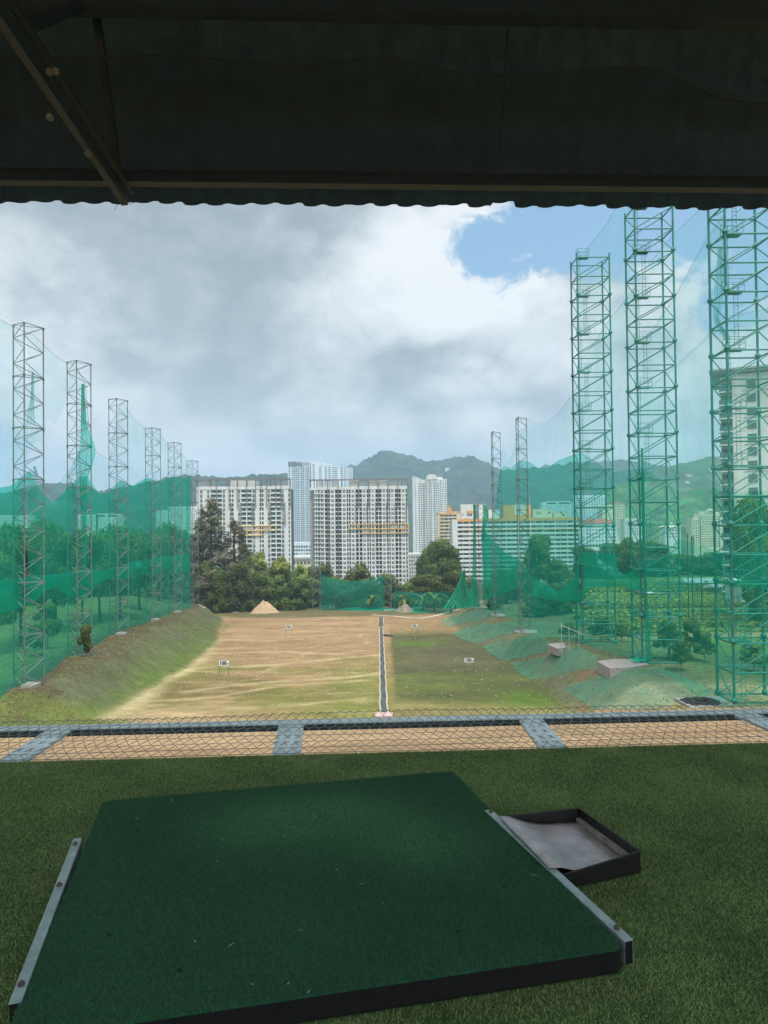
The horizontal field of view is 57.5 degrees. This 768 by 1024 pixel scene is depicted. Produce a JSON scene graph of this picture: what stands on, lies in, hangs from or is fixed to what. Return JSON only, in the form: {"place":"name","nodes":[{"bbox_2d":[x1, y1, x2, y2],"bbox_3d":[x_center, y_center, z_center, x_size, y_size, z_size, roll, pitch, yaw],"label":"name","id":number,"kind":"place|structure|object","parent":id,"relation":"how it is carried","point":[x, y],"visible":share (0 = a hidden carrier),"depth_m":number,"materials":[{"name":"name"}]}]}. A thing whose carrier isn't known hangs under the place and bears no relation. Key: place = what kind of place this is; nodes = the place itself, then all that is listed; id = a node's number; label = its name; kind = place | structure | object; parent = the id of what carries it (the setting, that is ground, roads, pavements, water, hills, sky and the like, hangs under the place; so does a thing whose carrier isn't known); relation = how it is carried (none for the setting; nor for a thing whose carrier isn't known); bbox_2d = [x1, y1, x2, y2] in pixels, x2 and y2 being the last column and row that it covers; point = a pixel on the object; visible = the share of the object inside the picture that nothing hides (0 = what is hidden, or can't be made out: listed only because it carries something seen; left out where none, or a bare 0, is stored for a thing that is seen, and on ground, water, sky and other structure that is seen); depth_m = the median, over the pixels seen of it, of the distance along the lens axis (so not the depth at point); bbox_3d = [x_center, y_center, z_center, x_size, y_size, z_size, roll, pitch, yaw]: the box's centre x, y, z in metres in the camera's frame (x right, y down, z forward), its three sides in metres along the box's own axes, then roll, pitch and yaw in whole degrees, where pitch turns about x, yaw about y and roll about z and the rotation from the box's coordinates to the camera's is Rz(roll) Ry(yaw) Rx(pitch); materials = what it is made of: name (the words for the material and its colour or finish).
{"place":"outdoors","nodes":[
{"label":"outdoors","id":0,"kind":"place"},
{"bbox_2d":[0,473,287,534],"bbox_3d":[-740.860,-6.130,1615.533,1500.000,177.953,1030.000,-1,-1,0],"label":"hills","id":1,"kind":"structure","parent":0,"point":[133,509],"depth_m":1571.57,"materials":[{"name":"plant"}]},
{"bbox_2d":[0,542,767,761],"bbox_3d":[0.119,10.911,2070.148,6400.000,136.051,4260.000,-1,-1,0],"label":"ground","id":2,"kind":"structure","parent":0,"point":[433,656],"depth_m":91.66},
{"bbox_2d":[0,551,18,626],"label":"park tree","id":3,"kind":"object","parent":2,"relation":"on","point":[6,573],"visible":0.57,"depth_m":99.26,"materials":[{"name":"green plant"}]},
{"bbox_2d":[0,319,25,612],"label":"safety net","id":4,"kind":"object","parent":2,"relation":"on","point":[9,588],"visible":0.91,"depth_m":76.30,"materials":[{"name":"fabric"}]},
{"bbox_2d":[0,529,48,646],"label":"park tree","id":5,"kind":"object","parent":2,"relation":"on","point":[6,548],"visible":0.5,"depth_m":106.41,"materials":[{"name":"green plant"}]},
{"bbox_2d":[12,322,44,685],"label":"lattice tower","id":6,"kind":"structure","parent":2,"relation":"on","point":[24,478],"depth_m":77.87,"materials":[{"name":"metal"}]},
{"bbox_2d":[28,517,65,542],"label":"park tree","id":7,"kind":"object","parent":2,"relation":"on","point":[49,526],"visible":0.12,"depth_m":189.91,"materials":[{"name":"green plant"}]},
{"bbox_2d":[32,601,63,648],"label":"park tree","id":8,"kind":"object","parent":2,"relation":"on","point":[52,628],"visible":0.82,"depth_m":104.20,"materials":[{"name":"green plant"}]},
{"bbox_2d":[25,332,75,606],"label":"safety net","id":9,"kind":"object","parent":2,"relation":"on","point":[63,582],"visible":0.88,"depth_m":87.83,"materials":[{"name":"fabric"}]},
{"bbox_2d":[34,532,83,620],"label":"park tree","id":10,"kind":"object","parent":2,"relation":"on","point":[55,554],"visible":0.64,"depth_m":119.98,"materials":[{"name":"green plant"}]},
{"bbox_2d":[66,360,92,655],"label":"lattice tower","id":11,"kind":"structure","parent":2,"relation":"on","point":[76,529],"depth_m":95.99,"materials":[{"name":"metal"}]},
{"bbox_2d":[0,618,177,721],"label":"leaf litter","id":12,"kind":"object","parent":2,"relation":"on","point":[43,688],"visible":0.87,"depth_m":87.23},
{"bbox_2d":[70,530,108,623],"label":"park tree","id":13,"kind":"object","parent":2,"relation":"on","point":[97,545],"visible":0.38,"depth_m":133.49,"materials":[{"name":"green plant"}]},
{"bbox_2d":[75,370,115,599],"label":"safety net","id":14,"kind":"object","parent":2,"relation":"on","point":[98,577],"visible":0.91,"depth_m":103.91,"materials":[{"name":"fabric"}]},
{"bbox_2d":[78,513,123,534],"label":"park side flats","id":15,"kind":"structure","parent":2,"relation":"on","point":[100,520],"depth_m":700.02,"materials":[{"name":"white concrete"}]},
{"bbox_2d":[87,531,125,621],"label":"park tree","id":16,"kind":"object","parent":2,"relation":"on","point":[104,553],"visible":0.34,"depth_m":139.35,"materials":[{"name":"green plant"}]},
{"bbox_2d":[0,604,222,725],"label":"weeds","id":17,"kind":"object","parent":2,"relation":"on","point":[9,712],"visible":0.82,"depth_m":96.79,"materials":[{"name":"plant"}]},
{"bbox_2d":[0,596,233,679],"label":"grass","id":18,"kind":"structure","parent":2,"relation":"on","point":[125,626],"depth_m":130.53,"materials":[{"name":"plant"}]},
{"bbox_2d":[108,398,128,634],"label":"lattice tower","id":19,"kind":"structure","parent":2,"relation":"on","point":[125,500],"depth_m":118.64,"materials":[{"name":"metal"}]},
{"bbox_2d":[104,530,145,618],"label":"park tree","id":20,"kind":"object","parent":2,"relation":"on","point":[135,555],"visible":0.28,"depth_m":144.14,"materials":[{"name":"green plant"}]},
{"bbox_2d":[115,404,149,579],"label":"safety net","id":21,"kind":"object","parent":2,"relation":"on","point":[140,567],"visible":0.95,"depth_m":133.01,"materials":[{"name":"fabric"}]},
{"bbox_2d":[132,533,156,610],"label":"park tree","id":22,"kind":"object","parent":2,"relation":"on","point":[142,543],"visible":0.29,"depth_m":163.70,"materials":[{"name":"green plant"}]},
{"bbox_2d":[145,427,161,620],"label":"lattice tower","id":23,"kind":"structure","parent":2,"relation":"on","point":[158,510],"depth_m":145.94,"materials":[{"name":"metal"}]},
{"bbox_2d":[148,534,180,601],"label":"park tree","id":24,"kind":"object","parent":2,"relation":"on","point":[163,553],"visible":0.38,"depth_m":203.44,"materials":[{"name":"green plant"}]},
{"bbox_2d":[145,521,184,599],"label":"park tree","id":25,"kind":"object","parent":2,"relation":"on","point":[164,584],"visible":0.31,"depth_m":232.53,"materials":[{"name":"green plant"}]},
{"bbox_2d":[167,442,181,611],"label":"lattice tower","id":26,"kind":"structure","parent":2,"relation":"on","point":[174,564],"depth_m":163.86,"materials":[{"name":"metal"}]},
{"bbox_2d":[169,506,196,535],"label":"hillfoot flats","id":27,"kind":"structure","parent":2,"relation":"on","point":[186,512],"depth_m":900.07,"materials":[{"name":"white concrete"}]},
{"bbox_2d":[186,460,198,607],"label":"lattice tower","id":28,"kind":"structure","parent":2,"relation":"on","point":[192,523],"depth_m":192.67,"materials":[{"name":"metal"}]},
{"bbox_2d":[175,518,211,603],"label":"casuarina tree","id":29,"kind":"object","parent":2,"relation":"on","point":[199,521],"visible":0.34,"depth_m":226.17,"materials":[{"name":"green plant"}]},
{"bbox_2d":[191,560,214,611],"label":"bushy tree","id":30,"kind":"object","parent":2,"relation":"on","point":[203,566],"visible":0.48,"depth_m":221.17,"materials":[{"name":"green plant"}]},
{"bbox_2d":[172,497,242,607],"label":"casuarina tree","id":31,"kind":"object","parent":2,"relation":"on","point":[214,548],"visible":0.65,"depth_m":225.86,"materials":[{"name":"green plant"}]},
{"bbox_2d":[205,566,234,613],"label":"bushy tree","id":32,"kind":"object","parent":2,"relation":"on","point":[219,594],"visible":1,"depth_m":220.00,"materials":[{"name":"green plant"}]},
{"bbox_2d":[221,561,249,612],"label":"bushy tree","id":33,"kind":"object","parent":2,"relation":"on","point":[239,575],"visible":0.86,"depth_m":223.75,"materials":[{"name":"green plant"}]},
{"bbox_2d":[216,519,256,588],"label":"casuarina tree","id":34,"kind":"object","parent":2,"relation":"on","point":[244,546],"visible":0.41,"depth_m":232.94,"materials":[{"name":"green plant"}]},
{"bbox_2d":[196,478,293,574],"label":"apartment block","id":35,"kind":"structure","parent":2,"relation":"on","point":[263,515],"depth_m":460.15,"materials":[{"name":"white concrete"}]},
{"bbox_2d":[243,571,269,611],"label":"bushy tree","id":36,"kind":"object","parent":2,"relation":"on","point":[256,581],"visible":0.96,"depth_m":225.32,"materials":[{"name":"green plant"}]},
{"bbox_2d":[265,574,292,609],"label":"bushy tree","id":37,"kind":"object","parent":2,"relation":"on","point":[277,596],"visible":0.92,"depth_m":227.18,"materials":[{"name":"green plant"}]},
{"bbox_2d":[269,555,292,584],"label":"bushy tree","id":38,"kind":"object","parent":2,"relation":"on","point":[281,565],"visible":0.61,"depth_m":259.25,"materials":[{"name":"green plant"}]},
{"bbox_2d":[281,576,310,610],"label":"bushy tree","id":39,"kind":"object","parent":2,"relation":"on","point":[299,590],"visible":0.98,"depth_m":228.00,"materials":[{"name":"green plant"}]},
{"bbox_2d":[288,461,352,541],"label":"lettered tower","id":40,"kind":"structure","parent":2,"relation":"on","point":[301,474],"depth_m":1060.81,"materials":[{"name":"white concrete"}]},
{"bbox_2d":[292,466,309,540],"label":"window","id":41,"kind":"structure","parent":40,"relation":"in","point":[307,488],"depth_m":1060.26,"materials":[{"name":"grey glass"}]},
{"bbox_2d":[305,563,340,603],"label":"bushy tree","id":42,"kind":"object","parent":2,"relation":"on","point":[327,571],"visible":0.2,"depth_m":248.44,"materials":[{"name":"green plant"}]},
{"bbox_2d":[321,576,383,610],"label":"safety net","id":43,"kind":"object","parent":2,"relation":"on","point":[332,586],"visible":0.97,"depth_m":225.37,"materials":[{"name":"fabric"}]},
{"bbox_2d":[309,478,408,584],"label":"apartment block","id":44,"kind":"structure","parent":2,"relation":"on","point":[353,523],"depth_m":480.10,"materials":[{"name":"white concrete"}]},
{"bbox_2d":[321,490,354,576],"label":"window","id":45,"kind":"structure","parent":44,"relation":"in","point":[332,500],"depth_m":479.77,"materials":[{"name":"grey glass"}]},
{"bbox_2d":[342,562,377,603],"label":"bushy tree","id":46,"kind":"object","parent":2,"relation":"on","point":[359,572],"visible":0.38,"depth_m":249.87,"materials":[{"name":"green plant"}]},
{"bbox_2d":[0,0,767,210],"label":"shelter","id":47,"kind":"object","parent":2,"relation":"on","point":[718,47],"visible":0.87,"depth_m":5.73,"materials":[{"name":"metal"}]},
{"bbox_2d":[375,617,392,717],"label":"drain","id":48,"kind":"object","parent":2,"relation":"on","point":[383,698],"visible":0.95,"depth_m":97.81,"materials":[{"name":"concrete"}]},
{"bbox_2d":[412,474,446,554],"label":"slender tower","id":49,"kind":"structure","parent":2,"relation":"on","point":[429,497],"depth_m":950.18,"materials":[{"name":"white concrete"}]},
{"bbox_2d":[415,537,462,594],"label":"round tree","id":50,"kind":"object","parent":2,"relation":"on","point":[438,558],"visible":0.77,"depth_m":257.32,"materials":[{"name":"green plant"}]},
{"bbox_2d":[436,506,459,542],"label":"apartment building","id":51,"kind":"structure","parent":2,"relation":"on","point":[443,525],"depth_m":599.81,"materials":[{"name":"orange paint"}]},
{"bbox_2d":[438,569,461,598],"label":"bushy tree","id":52,"kind":"object","parent":2,"relation":"on","point":[450,580],"visible":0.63,"depth_m":229.76,"materials":[{"name":"green plant"}]},
{"bbox_2d":[460,563,470,608],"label":"lattice tower","id":53,"kind":"structure","parent":2,"relation":"on","point":[467,576],"depth_m":195.19,"materials":[{"name":"metal"}]},
{"bbox_2d":[444,570,470,608],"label":"hanging net","id":54,"kind":"object","parent":53,"relation":"hanging from","point":[459,598],"visible":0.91,"depth_m":193.54,"materials":[{"name":"fabric"}]},
{"bbox_2d":[471,505,479,606],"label":"hanging net","id":55,"kind":"object","parent":2,"relation":"on","point":[475,601],"visible":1,"depth_m":172.79,"materials":[{"name":"fabric"}]},
{"bbox_2d":[481,527,500,600],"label":"safety net","id":56,"kind":"object","parent":2,"relation":"on","point":[487,556],"visible":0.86,"depth_m":164.77,"materials":[{"name":"fabric"}]},
{"bbox_2d":[490,613,505,616],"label":"foundation pad","id":57,"kind":"object","parent":2,"relation":"on","point":[498,615],"visible":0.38,"depth_m":153.43,"materials":[{"name":"concrete"}]},
{"bbox_2d":[491,431,502,615],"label":"lattice tower","id":58,"kind":"structure","parent":57,"relation":"on","point":[493,525],"depth_m":154.88,"materials":[{"name":"metal"}]},
{"bbox_2d":[450,504,580,584],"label":"slab block","id":59,"kind":"structure","parent":2,"relation":"on","point":[560,532],"depth_m":471.00,"materials":[{"name":"white concrete"}]},
{"bbox_2d":[458,543,577,576],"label":"window","id":60,"kind":"structure","parent":59,"relation":"in","point":[519,543],"depth_m":471.06,"materials":[{"name":"grey glass"}]},
{"bbox_2d":[514,629,537,632],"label":"foundation pad","id":61,"kind":"object","parent":2,"relation":"on","point":[526,631],"visible":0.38,"depth_m":130.19,"materials":[{"name":"concrete"}]},
{"bbox_2d":[515,417,529,632],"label":"lattice tower","id":62,"kind":"structure","parent":61,"relation":"on","point":[519,524],"depth_m":131.30,"materials":[{"name":"metal"}]},
{"bbox_2d":[500,447,528,592],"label":"safety net","id":63,"kind":"object","parent":62,"relation":"attached to","point":[509,567],"visible":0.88,"depth_m":144.28,"materials":[{"name":"fabric"}]},
{"bbox_2d":[523,533,550,580],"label":"bushy tree","id":64,"kind":"object","parent":2,"relation":"on","point":[539,546],"visible":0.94,"depth_m":170.33,"materials":[{"name":"green plant"}]},
{"bbox_2d":[535,582,560,615],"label":"bushy tree","id":65,"kind":"object","parent":2,"relation":"on","point":[549,607],"visible":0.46,"depth_m":148.37,"materials":[{"name":"green plant"}]},
{"bbox_2d":[540,501,572,520],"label":"twin block","id":66,"kind":"structure","parent":2,"relation":"on","point":[557,506],"depth_m":1250.27,"materials":[{"name":"white concrete"}]},
{"bbox_2d":[539,558,574,584],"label":"bushy tree","id":67,"kind":"object","parent":2,"relation":"on","point":[557,572],"visible":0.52,"depth_m":165.84,"materials":[{"name":"green plant"}]},
{"bbox_2d":[573,495,604,520],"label":"glass tower","id":68,"kind":"structure","parent":2,"relation":"on","point":[596,502],"depth_m":1150.32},
{"bbox_2d":[569,248,617,643],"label":"lattice tower","id":69,"kind":"structure","parent":2,"relation":"on","point":[579,409],"depth_m":97.81,"materials":[{"name":"metal"}]},
{"bbox_2d":[529,392,580,601],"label":"safety net","id":70,"kind":"object","parent":69,"relation":"attached to","point":[570,591],"visible":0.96,"depth_m":108.89,"materials":[{"name":"fabric"}]},
{"bbox_2d":[582,519,616,552],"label":"red roofed block","id":71,"kind":"structure","parent":2,"relation":"on","point":[600,539],"depth_m":619.70,"materials":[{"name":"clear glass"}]},
{"bbox_2d":[448,601,767,712],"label":"weeds","id":72,"kind":"object","parent":2,"relation":"on","point":[555,637],"visible":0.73,"depth_m":91.30,"materials":[{"name":"plant"}]},
{"bbox_2d":[598,502,624,543],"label":"yellow tower","id":73,"kind":"structure","parent":2,"relation":"on","point":[619,514],"depth_m":820.03,"materials":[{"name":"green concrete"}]},
{"bbox_2d":[597,542,632,568],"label":"bushy tree","id":74,"kind":"object","parent":2,"relation":"on","point":[622,554],"visible":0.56,"depth_m":218.58,"materials":[{"name":"green plant"}]},
{"bbox_2d":[597,659,648,679],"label":"foundation pad","id":75,"kind":"object","parent":2,"relation":"on","point":[609,669],"visible":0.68,"depth_m":80.33,"materials":[{"name":"grey concrete"}]},
{"bbox_2d":[618,536,652,577],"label":"bushy tree","id":76,"kind":"object","parent":2,"relation":"on","point":[634,562],"visible":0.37,"depth_m":222.61,"materials":[{"name":"green plant"}]},
{"bbox_2d":[623,206,682,663],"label":"lattice tower","id":77,"kind":"structure","parent":2,"relation":"on","point":[666,479],"depth_m":82.81,"materials":[{"name":"metal"}]},
{"bbox_2d":[580,210,639,598],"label":"safety net","id":78,"kind":"object","parent":77,"relation":"attached to","point":[600,570],"visible":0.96,"depth_m":89.82,"materials":[{"name":"fabric"}]},
{"bbox_2d":[570,602,746,609],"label":"crop row","id":79,"kind":"object","parent":2,"relation":"on","point":[672,605],"visible":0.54,"depth_m":143.03,"materials":[{"name":"green plant"}]},
{"bbox_2d":[642,541,680,576],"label":"bushy tree","id":80,"kind":"object","parent":2,"relation":"on","point":[661,563],"visible":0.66,"depth_m":224.75,"materials":[{"name":"green plant"}]},
{"bbox_2d":[652,619,684,659],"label":"young tree","id":81,"kind":"object","parent":2,"relation":"on","point":[667,632],"visible":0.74,"depth_m":83.30,"materials":[{"name":"green plant"}]},
{"bbox_2d":[659,523,680,562],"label":"apartment building","id":82,"kind":"structure","parent":2,"relation":"on","point":[663,538],"depth_m":699.65,"materials":[{"name":"white concrete"}]},
{"bbox_2d":[592,620,767,629],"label":"crop row","id":83,"kind":"object","parent":2,"relation":"on","point":[727,624],"visible":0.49,"depth_m":115.86,"materials":[{"name":"green plant"}]},
{"bbox_2d":[668,639,694,670],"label":"young tree","id":84,"kind":"object","parent":2,"relation":"on","point":[681,653],"visible":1,"depth_m":77.35,"materials":[{"name":"green plant"}]},
{"bbox_2d":[681,618,707,648],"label":"young tree","id":85,"kind":"object","parent":2,"relation":"on","point":[690,625],"visible":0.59,"depth_m":85.12,"materials":[{"name":"green plant"}]},
{"bbox_2d":[686,509,722,556],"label":"domed condominium","id":86,"kind":"structure","parent":2,"relation":"on","point":[699,528],"depth_m":799.67,"materials":[{"name":"white concrete"}]},
{"bbox_2d":[691,552,721,574],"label":"bushy tree","id":87,"kind":"object","parent":2,"relation":"on","point":[707,562],"visible":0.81,"depth_m":227.56,"materials":[{"name":"green plant"}]},
{"bbox_2d":[706,208,767,703],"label":"lattice tower","id":88,"kind":"structure","parent":2,"relation":"on","point":[732,582],"depth_m":65.53,"materials":[{"name":"metal"}]},
{"bbox_2d":[709,364,767,594],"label":"corner condominium","id":89,"kind":"structure","parent":2,"relation":"on","point":[752,459],"depth_m":164.36,"materials":[{"name":"white concrete"}]},
{"bbox_2d":[729,494,767,580],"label":"bushy tree","id":90,"kind":"object","parent":2,"relation":"on","point":[754,517],"visible":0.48,"depth_m":126.33,"materials":[{"name":"green plant"}]},
{"bbox_2d":[738,644,767,670],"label":"young tree","id":91,"kind":"object","parent":2,"relation":"on","point":[755,648],"visible":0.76,"depth_m":79.38,"materials":[{"name":"green plant"}]},
{"bbox_2d":[740,534,767,621],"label":"bushy tree","id":92,"kind":"object","parent":2,"relation":"on","point":[750,595],"visible":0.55,"depth_m":118.59,"materials":[{"name":"green plant"}]},
{"bbox_2d":[0,200,767,492],"label":"sky","id":93,"kind":"structure","parent":0,"point":[257,339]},
{"bbox_2d":[346,450,668,541],"bbox_3d":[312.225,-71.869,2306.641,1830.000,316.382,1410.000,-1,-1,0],"label":"hills","id":94,"kind":"structure","parent":0,"point":[469,478],"depth_m":2285.01,"materials":[{"name":"plant"}]},
{"bbox_2d":[572,456,721,550],"bbox_3d":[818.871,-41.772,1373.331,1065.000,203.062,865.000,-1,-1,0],"label":"hills","id":95,"kind":"structure","parent":0,"point":[695,495],"depth_m":1363.95,"materials":[{"name":"plant"}]},
{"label":"deck floor","id":96,"kind":"structure","parent":0,"visible":0},
{"bbox_2d":[0,741,767,1023],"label":"deck surface","id":97,"kind":"object","parent":96,"relation":"on","point":[595,978],"visible":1,"depth_m":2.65,"materials":[{"name":"carpet"}]},
{"bbox_2d":[9,770,621,1023],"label":"hitting mat","id":98,"kind":"object","parent":97,"relation":"on","point":[442,866],"visible":1,"depth_m":2.40,"materials":[{"name":"carpet"}]},
{"bbox_2d":[8,838,81,1021],"bbox_3d":[-1.167,1.410,2.466,0.034,0.090,1.069,0,-1,-15],"label":"edge bar","id":99,"kind":"object","parent":98,"relation":"attached to","point":[53,905],"visible":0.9,"depth_m":2.35,"materials":[{"name":"grey paint"}]},
{"bbox_2d":[485,809,633,964],"bbox_3d":[0.627,1.395,2.721,0.034,0.090,1.063,0,-1,-16],"label":"edge bar","id":100,"kind":"object","parent":98,"relation":"attached to","point":[619,934],"visible":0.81,"depth_m":2.41,"materials":[{"name":"grey paint"}]},
{"bbox_2d":[0,709,767,761],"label":"guard frame","id":101,"kind":"object","parent":97,"relation":"attached to","point":[291,738],"visible":0.76,"depth_m":4.98,"materials":[{"name":"paint"}]},
{"bbox_2d":[0,701,767,760],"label":"chain link mesh","id":102,"kind":"object","parent":101,"relation":"on","point":[610,739],"visible":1,"depth_m":4.75,"materials":[{"name":"metal"}]},
{"bbox_2d":[500,808,640,885],"bbox_3d":[0.772,1.395,2.934,0.409,0.095,0.516,0,-1,-12],"label":"ball tray","id":103,"kind":"object","parent":97,"relation":"on","point":[585,847],"visible":0.92,"depth_m":2.92,"materials":[{"name":"metal"}]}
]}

